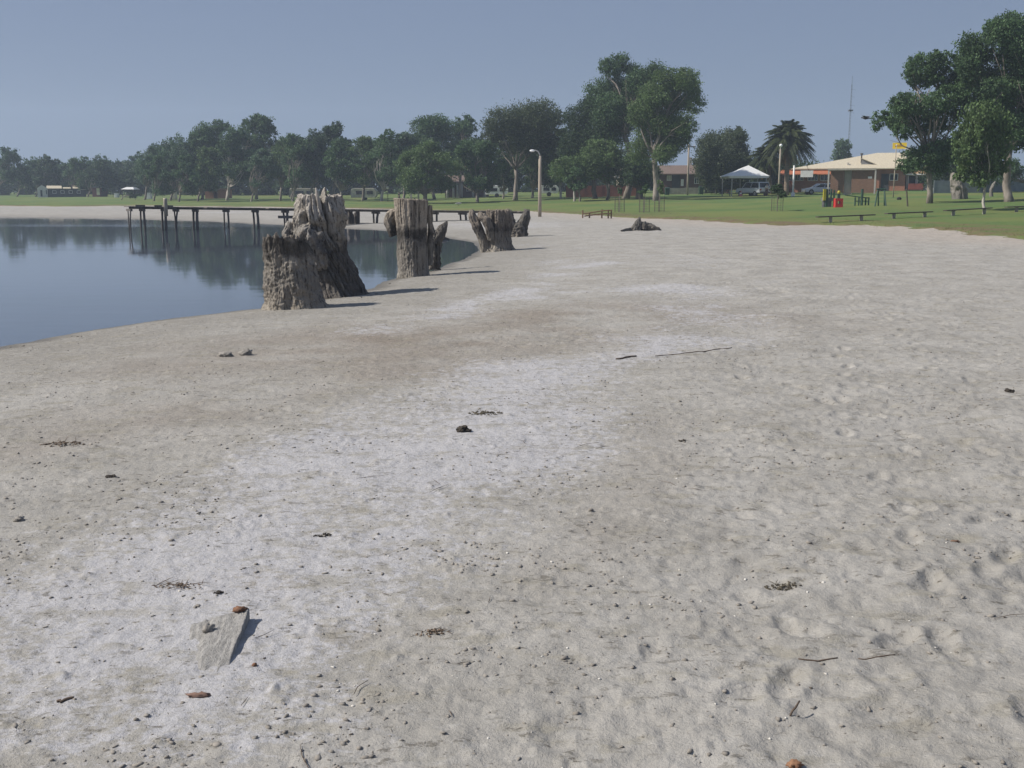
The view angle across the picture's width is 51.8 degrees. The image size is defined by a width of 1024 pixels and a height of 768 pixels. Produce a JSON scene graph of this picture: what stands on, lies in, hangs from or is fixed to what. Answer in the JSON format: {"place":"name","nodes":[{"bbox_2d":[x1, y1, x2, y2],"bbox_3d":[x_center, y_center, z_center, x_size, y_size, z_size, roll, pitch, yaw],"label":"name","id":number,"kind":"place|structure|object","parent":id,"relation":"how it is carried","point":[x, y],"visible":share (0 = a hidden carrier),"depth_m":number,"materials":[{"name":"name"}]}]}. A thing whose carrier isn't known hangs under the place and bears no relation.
{"place":"outdoors","nodes":[
{"label":"outdoors","id":0,"kind":"place"},
{"bbox_2d":[0,217,478,346],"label":"lake water","id":1,"kind":"structure","parent":0,"point":[59,276],"depth_m":28.13,"materials":[{"name":"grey liquid"}]},
{"bbox_2d":[124,198,522,230],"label":"timber jetty","id":2,"kind":"object","parent":1,"relation":"on","point":[164,208],"visible":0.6,"depth_m":60.13,"materials":[{"name":"wood"}]},
{"bbox_2d":[486,185,512,196],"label":"parked caravan","id":3,"kind":"object","parent":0,"point":[496,191],"visible":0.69,"depth_m":168.20,"materials":[{"name":"white paint"}]},
{"bbox_2d":[0,206,1023,767],"bbox_3d":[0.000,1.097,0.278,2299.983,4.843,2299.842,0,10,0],"label":"beach","id":4,"kind":"structure","parent":0,"point":[720,268],"depth_m":5.72,"materials":[{"name":"sand"}]},
{"bbox_2d":[39,437,84,446],"bbox_3d":[-3.145,0.397,7.359,0.347,0.069,0.208,6,12,32],"label":"weed clump","id":5,"kind":"object","parent":4,"relation":"on","point":[65,443],"visible":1,"depth_m":7.35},
{"bbox_2d":[152,578,206,588],"bbox_3d":[-1.458,0.872,4.637,0.232,0.041,0.142,4,11,19],"label":"weed clump","id":6,"kind":"object","parent":4,"relation":"on","point":[178,584],"visible":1,"depth_m":4.64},
{"bbox_2d":[185,691,211,697],"bbox_3d":[-1.071,1.063,3.597,0.095,0.025,0.028,0,10,0],"label":"bark husk","id":7,"kind":"object","parent":4,"relation":"on","point":[201,694],"visible":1,"depth_m":3.59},
{"bbox_2d":[188,606,249,671],"bbox_3d":[-1.121,1.006,3.982,0.238,0.134,0.565,-2,10,-12],"label":"weathered board","id":8,"kind":"object","parent":4,"relation":"on","point":[217,646],"visible":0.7,"depth_m":4.04,"materials":[{"name":"grey wood"}]},
{"bbox_2d":[201,622,215,632],"bbox_3d":[-1.182,0.955,4.105,0.052,0.051,0.043,0,10,0],"label":"stone","id":9,"kind":"object","parent":8,"relation":"on","point":[207,627],"visible":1,"depth_m":4.09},
{"bbox_2d":[261,231,329,309],"bbox_3d":[-3.621,-1.836,17.498,1.102,1.401,1.120,-6,12,-30],"label":"tree stump","id":10,"kind":"object","parent":4,"relation":"on","point":[291,278],"visible":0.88,"depth_m":17.18,"materials":[{"name":"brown wood"}]},
{"bbox_2d":[282,187,369,298],"bbox_3d":[-3.542,-2.652,20.206,1.459,2.207,1.347,-10,14,-44],"label":"tree stump","id":11,"kind":"object","parent":4,"relation":"on","point":[321,220],"visible":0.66,"depth_m":19.91,"materials":[{"name":"grey wood"}]},
{"bbox_2d":[384,198,433,277],"bbox_3d":[-2.451,-3.400,24.863,1.184,1.963,0.865,0,10,0],"label":"tree stump","id":12,"kind":"object","parent":4,"relation":"on","point":[406,221],"visible":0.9,"depth_m":24.64,"materials":[{"name":"beige wood"}]},
{"bbox_2d":[416,627,450,637],"bbox_3d":[-0.307,0.970,4.123,0.137,0.023,0.074,-4,11,-19],"label":"weed clump","id":13,"kind":"object","parent":4,"relation":"on","point":[435,630],"visible":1,"depth_m":4.12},
{"bbox_2d":[427,221,447,269],"bbox_3d":[-1.933,-3.555,27.022,0.527,1.240,0.398,-5,11,-24],"label":"tree stump","id":14,"kind":"object","parent":4,"relation":"on","point":[439,232],"visible":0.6,"depth_m":26.89,"materials":[{"name":"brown wood"}]},
{"bbox_2d":[468,209,515,251],"bbox_3d":[-0.621,-5.138,35.523,1.455,1.553,1.102,-7,12,-35],"label":"tree stump","id":15,"kind":"object","parent":4,"relation":"on","point":[497,225],"visible":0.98,"depth_m":35.30,"materials":[{"name":"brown wood"}]},
{"bbox_2d":[0,304,1006,746],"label":"sand clods","id":16,"kind":"object","parent":4,"relation":"on","point":[338,606],"visible":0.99,"depth_m":4.26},
{"bbox_2d":[0,268,1020,767],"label":"shell grit","id":17,"kind":"object","parent":4,"relation":"on","point":[552,562],"visible":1,"depth_m":4.58,"materials":[{"name":"white"}]},
{"bbox_2d":[0,264,1023,767],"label":"sand lumps","id":18,"kind":"object","parent":4,"relation":"on","point":[344,742],"visible":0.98,"depth_m":4.88,"materials":[{"name":"sand"}]},
{"bbox_2d":[510,208,530,236],"bbox_3d":[0.240,-6.922,45.469,1.056,1.300,1.003,-8,13,-38],"label":"tree stump","id":19,"kind":"object","parent":4,"relation":"on","point":[520,228],"visible":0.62,"depth_m":45.27,"materials":[{"name":"grey wood"}]},
{"bbox_2d":[530,150,541,216],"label":"street lamp","id":20,"kind":"object","parent":4,"relation":"on","point":[539,189],"visible":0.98,"depth_m":78.56,"materials":[{"name":"grey metal"}]},
{"bbox_2d":[61,298,1019,767],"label":"twig litter","id":21,"kind":"object","parent":4,"relation":"on","point":[489,598],"visible":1,"depth_m":4.45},
{"bbox_2d":[582,209,611,217],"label":"rustic rail","id":22,"kind":"object","parent":4,"relation":"on","point":[601,214],"visible":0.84,"depth_m":74.95,"materials":[{"name":"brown wood"}]},
{"bbox_2d":[621,216,660,231],"bbox_3d":[5.873,-7.499,49.785,2.616,0.812,1.061,-6,12,-31],"label":"driftwood log","id":23,"kind":"object","parent":4,"relation":"on","point":[638,224],"visible":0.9,"depth_m":49.85,"materials":[{"name":"grey wood"}]},
{"bbox_2d":[764,580,801,590],"bbox_3d":[1.204,0.888,4.616,0.191,0.028,0.112,5,11,25],"label":"weed clump","id":24,"kind":"object","parent":4,"relation":"on","point":[782,586],"visible":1,"depth_m":4.62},
{"bbox_2d":[785,759,803,767],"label":"bark scrap","id":25,"kind":"object","parent":4,"relation":"on","point":[793,763],"visible":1,"depth_m":3.15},
{"bbox_2d":[0,189,1023,239],"bbox_3d":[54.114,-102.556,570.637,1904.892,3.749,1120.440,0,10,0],"label":"lawn","id":26,"kind":"structure","parent":0,"point":[736,207],"depth_m":99.62,"materials":[{"name":"plant"}]},
{"bbox_2d":[0,146,32,184],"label":"gum tree","id":27,"kind":"object","parent":26,"relation":"on","point":[7,175],"visible":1,"depth_m":256.22,"materials":[{"name":"green plant"}]},
{"bbox_2d":[10,156,46,196],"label":"gum tree","id":28,"kind":"object","parent":26,"relation":"on","point":[25,179],"visible":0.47,"depth_m":260.74,"materials":[{"name":"green plant"}]},
{"bbox_2d":[37,185,47,196],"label":"park hut","id":29,"kind":"object","parent":26,"relation":"on","point":[42,190],"visible":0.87,"depth_m":246.14,"materials":[{"name":"white paint"}]},
{"bbox_2d":[27,154,63,196],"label":"gum tree","id":30,"kind":"object","parent":26,"relation":"on","point":[50,171],"visible":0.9,"depth_m":254.04,"materials":[{"name":"green plant"}]},
{"bbox_2d":[46,186,85,196],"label":"long shed","id":31,"kind":"structure","parent":26,"relation":"on","point":[56,191],"depth_m":248.75,"materials":[{"name":"white paint"}]},
{"bbox_2d":[58,162,77,187],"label":"gum tree","id":32,"kind":"object","parent":26,"relation":"on","point":[63,166],"visible":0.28,"depth_m":269.17,"materials":[{"name":"green plant"}]},
{"bbox_2d":[61,156,92,190],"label":"gum tree","id":33,"kind":"object","parent":26,"relation":"on","point":[74,165],"visible":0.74,"depth_m":249.75,"materials":[{"name":"green plant"}]},
{"bbox_2d":[74,158,117,196],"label":"gum tree","id":34,"kind":"object","parent":26,"relation":"on","point":[99,173],"visible":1,"depth_m":243.65,"materials":[{"name":"green plant"}]},
{"bbox_2d":[92,187,107,196],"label":"park kiosk","id":35,"kind":"object","parent":26,"relation":"on","point":[96,192],"visible":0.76,"depth_m":244.09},
{"bbox_2d":[111,168,149,195],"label":"gum tree","id":36,"kind":"object","parent":26,"relation":"on","point":[128,179],"visible":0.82,"depth_m":244.95,"materials":[{"name":"green plant"}]},
{"bbox_2d":[131,142,170,199],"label":"gum tree","id":37,"kind":"object","parent":26,"relation":"on","point":[152,150],"visible":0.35,"depth_m":199.72,"materials":[{"name":"green plant"}]},
{"bbox_2d":[145,154,178,200],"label":"gum tree","id":38,"kind":"object","parent":26,"relation":"on","point":[159,187],"visible":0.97,"depth_m":185.69,"materials":[{"name":"green plant"}]},
{"bbox_2d":[153,132,200,199],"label":"gum tree","id":39,"kind":"object","parent":26,"relation":"on","point":[173,152],"visible":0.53,"depth_m":190.59,"materials":[{"name":"green plant"}]},
{"bbox_2d":[170,154,202,201],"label":"gum tree","id":40,"kind":"object","parent":26,"relation":"on","point":[186,171],"visible":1,"depth_m":177.67,"materials":[{"name":"green plant"}]},
{"bbox_2d":[184,119,232,199],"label":"gum tree","id":41,"kind":"object","parent":26,"relation":"on","point":[206,135],"visible":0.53,"depth_m":191.41,"materials":[{"name":"green plant"}]},
{"bbox_2d":[193,146,227,200],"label":"gum tree","id":42,"kind":"object","parent":26,"relation":"on","point":[210,180],"visible":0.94,"depth_m":180.43,"materials":[{"name":"green plant"}]},
{"bbox_2d":[205,189,234,198],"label":"brick shelter","id":43,"kind":"object","parent":26,"relation":"on","point":[220,194],"visible":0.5,"depth_m":208.62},
{"bbox_2d":[215,125,257,200],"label":"gum tree","id":44,"kind":"object","parent":26,"relation":"on","point":[229,146],"visible":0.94,"depth_m":184.89,"materials":[{"name":"green plant"}]},
{"bbox_2d":[240,113,280,199],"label":"gum tree","id":45,"kind":"object","parent":26,"relation":"on","point":[261,128],"visible":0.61,"depth_m":189.60,"materials":[{"name":"green plant"}]},
{"bbox_2d":[246,148,281,201],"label":"gum tree","id":46,"kind":"object","parent":26,"relation":"on","point":[260,160],"visible":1,"depth_m":177.72,"materials":[{"name":"green plant"}]},
{"bbox_2d":[269,135,299,200],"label":"gum tree","id":47,"kind":"object","parent":26,"relation":"on","point":[279,151],"visible":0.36,"depth_m":180.98,"materials":[{"name":"green plant"}]},
{"bbox_2d":[278,133,318,200],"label":"gum tree","id":48,"kind":"object","parent":26,"relation":"on","point":[296,144],"visible":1,"depth_m":173.79,"materials":[{"name":"green plant"}]},
{"bbox_2d":[289,188,318,196],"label":"parked caravan","id":49,"kind":"object","parent":26,"relation":"on","point":[302,191],"visible":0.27,"depth_m":185.86,"materials":[{"name":"white metal"}]},
{"bbox_2d":[292,128,342,194],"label":"gum tree","id":50,"kind":"object","parent":26,"relation":"on","point":[320,148],"visible":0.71,"depth_m":175.02,"materials":[{"name":"green plant"}]},
{"bbox_2d":[321,121,351,194],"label":"gum tree","id":51,"kind":"object","parent":26,"relation":"on","point":[331,132],"visible":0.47,"depth_m":180.22,"materials":[{"name":"green plant"}]},
{"bbox_2d":[321,136,364,196],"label":"gum tree","id":52,"kind":"object","parent":26,"relation":"on","point":[340,173],"visible":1,"depth_m":163.71,"materials":[{"name":"green plant"}]},
{"bbox_2d":[345,134,382,200],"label":"gum tree","id":53,"kind":"object","parent":26,"relation":"on","point":[364,144],"visible":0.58,"depth_m":167.27,"materials":[{"name":"green plant"}]},
{"bbox_2d":[351,188,379,199],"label":"parked caravan","id":54,"kind":"object","parent":26,"relation":"on","point":[369,192],"visible":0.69,"depth_m":174.13,"materials":[{"name":"white metal"}]},
{"bbox_2d":[0,136,761,194],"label":"distant wood","id":55,"kind":"object","parent":26,"relation":"on","point":[272,187],"visible":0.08,"depth_m":239.92,"materials":[{"name":"green plant"}]},
{"bbox_2d":[361,129,408,200],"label":"gum tree","id":56,"kind":"object","parent":26,"relation":"on","point":[387,173],"visible":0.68,"depth_m":163.64,"materials":[{"name":"green plant"}]},
{"bbox_2d":[392,131,421,198],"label":"gum tree","id":57,"kind":"object","parent":26,"relation":"on","point":[411,140],"visible":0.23,"depth_m":171.18,"materials":[{"name":"green plant"}]},
{"bbox_2d":[392,138,467,199],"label":"gum tree","id":58,"kind":"object","parent":26,"relation":"on","point":[417,168],"visible":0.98,"depth_m":137.90,"materials":[{"name":"green plant"}]},
{"bbox_2d":[409,113,459,198],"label":"gum tree","id":59,"kind":"object","parent":26,"relation":"on","point":[435,128],"visible":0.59,"depth_m":172.24,"materials":[{"name":"green plant"}]},
{"bbox_2d":[442,112,484,197],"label":"gum tree","id":60,"kind":"object","parent":26,"relation":"on","point":[465,127],"visible":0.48,"depth_m":176.80,"materials":[{"name":"green plant"}]},
{"bbox_2d":[445,175,488,197],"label":"columned house","id":61,"kind":"structure","parent":26,"relation":"on","point":[464,191],"depth_m":181.07,"materials":[{"name":"brick"}]},
{"bbox_2d":[448,137,510,201],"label":"gum tree","id":62,"kind":"object","parent":26,"relation":"on","point":[479,177],"visible":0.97,"depth_m":142.13,"materials":[{"name":"green plant"}]},
{"bbox_2d":[492,152,525,198],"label":"gum tree","id":63,"kind":"object","parent":26,"relation":"on","point":[506,178],"visible":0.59,"depth_m":155.98,"materials":[{"name":"green plant"}]},
{"bbox_2d":[477,95,565,199],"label":"gum tree","id":64,"kind":"object","parent":26,"relation":"on","point":[524,129],"visible":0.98,"depth_m":143.33,"materials":[{"name":"green plant"}]},
{"bbox_2d":[515,152,556,197],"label":"gum tree","id":65,"kind":"object","parent":26,"relation":"on","point":[530,167],"visible":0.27,"depth_m":154.44,"materials":[{"name":"green plant"}]},
{"bbox_2d":[534,127,568,198],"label":"gum tree","id":66,"kind":"object","parent":26,"relation":"on","point":[549,153],"visible":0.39,"depth_m":147.89,"materials":[{"name":"green plant"}]},
{"bbox_2d":[542,185,563,195],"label":"parked caravan","id":67,"kind":"object","parent":26,"relation":"on","point":[548,191],"visible":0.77,"depth_m":164.18,"materials":[{"name":"white paint"}]},
{"bbox_2d":[547,153,597,200],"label":"gum tree","id":68,"kind":"object","parent":26,"relation":"on","point":[561,167],"visible":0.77,"depth_m":128.73,"materials":[{"name":"green plant"}]},
{"bbox_2d":[565,166,587,201],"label":"gum tree","id":69,"kind":"object","parent":26,"relation":"on","point":[579,184],"visible":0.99,"depth_m":127.27,"materials":[{"name":"green plant"}]},
{"bbox_2d":[554,94,623,198],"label":"gum tree","id":70,"kind":"object","parent":26,"relation":"on","point":[579,131],"visible":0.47,"depth_m":136.70,"materials":[{"name":"green plant"}]},
{"bbox_2d":[566,185,635,197],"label":"brick wall","id":71,"kind":"structure","parent":26,"relation":"on","point":[601,190],"depth_m":153.44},
{"bbox_2d":[579,138,626,199],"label":"gum tree","id":72,"kind":"object","parent":26,"relation":"on","point":[601,157],"visible":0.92,"depth_m":130.12,"materials":[{"name":"green plant"}]},
{"bbox_2d":[614,187,624,211],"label":"young tree","id":73,"kind":"object","parent":26,"relation":"on","point":[619,202],"visible":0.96,"depth_m":90.65,"materials":[{"name":"green plant"}]},
{"bbox_2d":[579,50,669,197],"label":"gum tree","id":74,"kind":"object","parent":26,"relation":"on","point":[614,96],"visible":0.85,"depth_m":133.39,"materials":[{"name":"green plant"}]},
{"bbox_2d":[611,156,663,198],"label":"gum tree","id":75,"kind":"object","parent":26,"relation":"on","point":[637,177],"visible":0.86,"depth_m":128.29,"materials":[{"name":"green plant"}]},
{"bbox_2d":[637,184,649,212],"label":"young tree","id":76,"kind":"object","parent":26,"relation":"on","point":[645,188],"visible":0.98,"depth_m":86.52,"materials":[{"name":"green plant"}]},
{"bbox_2d":[654,180,664,211],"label":"young tree","id":77,"kind":"object","parent":26,"relation":"on","point":[660,188],"visible":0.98,"depth_m":88.48,"materials":[{"name":"green plant"}]},
{"bbox_2d":[622,66,707,200],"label":"gum tree","id":78,"kind":"object","parent":26,"relation":"on","point":[666,128],"visible":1,"depth_m":121.44,"materials":[{"name":"green plant"}]},
{"bbox_2d":[657,157,703,192],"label":"brick house","id":79,"kind":"structure","parent":26,"relation":"on","point":[673,176],"depth_m":165.21,"materials":[{"name":"brown brick"}]},
{"bbox_2d":[669,187,698,193],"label":"garden fence","id":80,"kind":"object","parent":26,"relation":"on","point":[683,190],"visible":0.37,"depth_m":157.35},
{"bbox_2d":[686,145,694,194],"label":"power pole","id":81,"kind":"object","parent":26,"relation":"on","point":[688,171],"visible":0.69,"depth_m":145.03,"materials":[{"name":"white paint"}]},
{"bbox_2d":[690,125,755,193],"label":"wattle tree","id":82,"kind":"object","parent":26,"relation":"on","point":[722,154],"visible":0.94,"depth_m":146.35,"materials":[{"name":"green plant"}]},
{"bbox_2d":[720,165,768,196],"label":"picnic gazebo","id":83,"kind":"object","parent":26,"relation":"on","point":[748,171],"visible":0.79,"depth_m":135.24,"materials":[{"name":"white paint"}]},
{"bbox_2d":[736,182,770,195],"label":"parked suv","id":84,"kind":"object","parent":26,"relation":"on","point":[753,188],"visible":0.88,"depth_m":134.28,"materials":[{"name":"silver metal"}]},
{"bbox_2d":[745,146,784,193],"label":"palm tree","id":85,"kind":"object","parent":26,"relation":"on","point":[758,163],"visible":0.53,"depth_m":142.04,"materials":[{"name":"plant"}]},
{"bbox_2d":[769,183,788,210],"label":"young tree","id":86,"kind":"object","parent":26,"relation":"on","point":[777,187],"visible":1,"depth_m":77.57,"materials":[{"name":"green plant"}]},
{"bbox_2d":[750,156,819,185],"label":"leafy bush","id":87,"kind":"object","parent":26,"relation":"on","point":[775,180],"visible":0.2,"depth_m":152.07,"materials":[{"name":"green plant"}]},
{"bbox_2d":[760,119,816,194],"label":"palm tree","id":88,"kind":"object","parent":26,"relation":"on","point":[791,137],"visible":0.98,"depth_m":135.65,"materials":[{"name":"plant"}]},
{"bbox_2d":[801,183,829,193],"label":"parked car","id":89,"kind":"object","parent":26,"relation":"on","point":[816,188],"visible":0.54,"depth_m":138.81,"materials":[{"name":"silver metal"}]},
{"bbox_2d":[821,189,834,206],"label":"play tower","id":90,"kind":"structure","parent":26,"relation":"on","point":[826,201],"depth_m":82.76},
{"bbox_2d":[833,191,842,206],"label":"play box","id":91,"kind":"object","parent":26,"relation":"on","point":[836,200],"visible":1,"depth_m":80.84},
{"bbox_2d":[830,138,853,160],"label":"pine tree","id":92,"kind":"object","parent":26,"relation":"on","point":[842,149],"visible":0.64,"depth_m":223.88,"materials":[{"name":"green plant"}]},
{"bbox_2d":[815,214,875,221],"bbox_3d":[18.766,-9.244,59.294,3.862,0.581,0.280,-4,11,-20],"label":"rail bench","id":93,"kind":"object","parent":26,"relation":"on","point":[830,218],"visible":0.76,"depth_m":59.10,"materials":[{"name":"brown wood"}]},
{"bbox_2d":[827,168,876,194],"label":"toilet block","id":94,"kind":"structure","parent":26,"relation":"on","point":[847,181],"depth_m":125.51,"materials":[{"name":"brown brick"}]},
{"bbox_2d":[845,189,869,205],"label":"climbing frame","id":95,"kind":"object","parent":26,"relation":"on","point":[861,197],"visible":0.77,"depth_m":82.69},
{"bbox_2d":[780,143,939,191],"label":"hotel building","id":96,"kind":"structure","parent":26,"relation":"on","point":[809,176],"depth_m":147.59,"materials":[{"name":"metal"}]},
{"bbox_2d":[881,174,888,190],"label":"door","id":97,"kind":"structure","parent":96,"relation":"in","point":[884,177],"depth_m":146.25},
{"bbox_2d":[874,188,886,205],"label":"swing frame","id":98,"kind":"object","parent":26,"relation":"on","point":[877,194],"visible":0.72,"depth_m":80.58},
{"bbox_2d":[884,211,932,218],"bbox_3d":[23.156,-9.790,61.513,3.555,0.555,0.280,-5,11,-25],"label":"rail bench","id":99,"kind":"object","parent":26,"relation":"on","point":[923,212],"visible":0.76,"depth_m":61.24,"materials":[{"name":"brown wood"}]},
{"bbox_2d":[869,49,971,202],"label":"gum tree","id":100,"kind":"object","parent":26,"relation":"on","point":[909,109],"visible":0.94,"depth_m":81.14,"materials":[{"name":"green plant"}]},
{"bbox_2d":[908,157,966,190],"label":"gum tree","id":101,"kind":"object","parent":26,"relation":"on","point":[948,174],"visible":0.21,"depth_m":124.70,"materials":[{"name":"green plant"}]},
{"bbox_2d":[949,173,967,198],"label":"dead trunk","id":102,"kind":"object","parent":26,"relation":"on","point":[959,190],"visible":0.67,"depth_m":90.05,"materials":[{"name":"grey wood"}]},
{"bbox_2d":[943,207,992,215],"bbox_3d":[27.679,-10.395,63.998,3.915,0.620,0.280,-5,11,-26],"label":"rail bench","id":103,"kind":"object","parent":26,"relation":"on","point":[954,210],"visible":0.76,"depth_m":63.88,"materials":[{"name":"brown wood"}]},
{"bbox_2d":[933,179,1023,192],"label":"garden fence","id":104,"kind":"object","parent":26,"relation":"on","point":[941,186],"visible":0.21,"depth_m":121.88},
{"bbox_2d":[947,94,1018,207],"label":"weeping tree","id":105,"kind":"object","parent":26,"relation":"on","point":[981,131],"visible":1,"depth_m":67.62,"materials":[{"name":"green plant"}]},
{"bbox_2d":[951,9,1023,201],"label":"gum tree","id":106,"kind":"object","parent":26,"relation":"on","point":[979,80],"visible":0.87,"depth_m":78.44,"materials":[{"name":"green plant"}]},
{"bbox_2d":[990,157,1023,186],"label":"gum tree","id":107,"kind":"object","parent":26,"relation":"on","point":[1017,171],"visible":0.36,"depth_m":114.81,"materials":[{"name":"green plant"}]},
{"bbox_2d":[0,0,1023,191],"label":"sky","id":108,"kind":"structure","parent":0,"point":[114,79],"materials":[{"name":"blue"}]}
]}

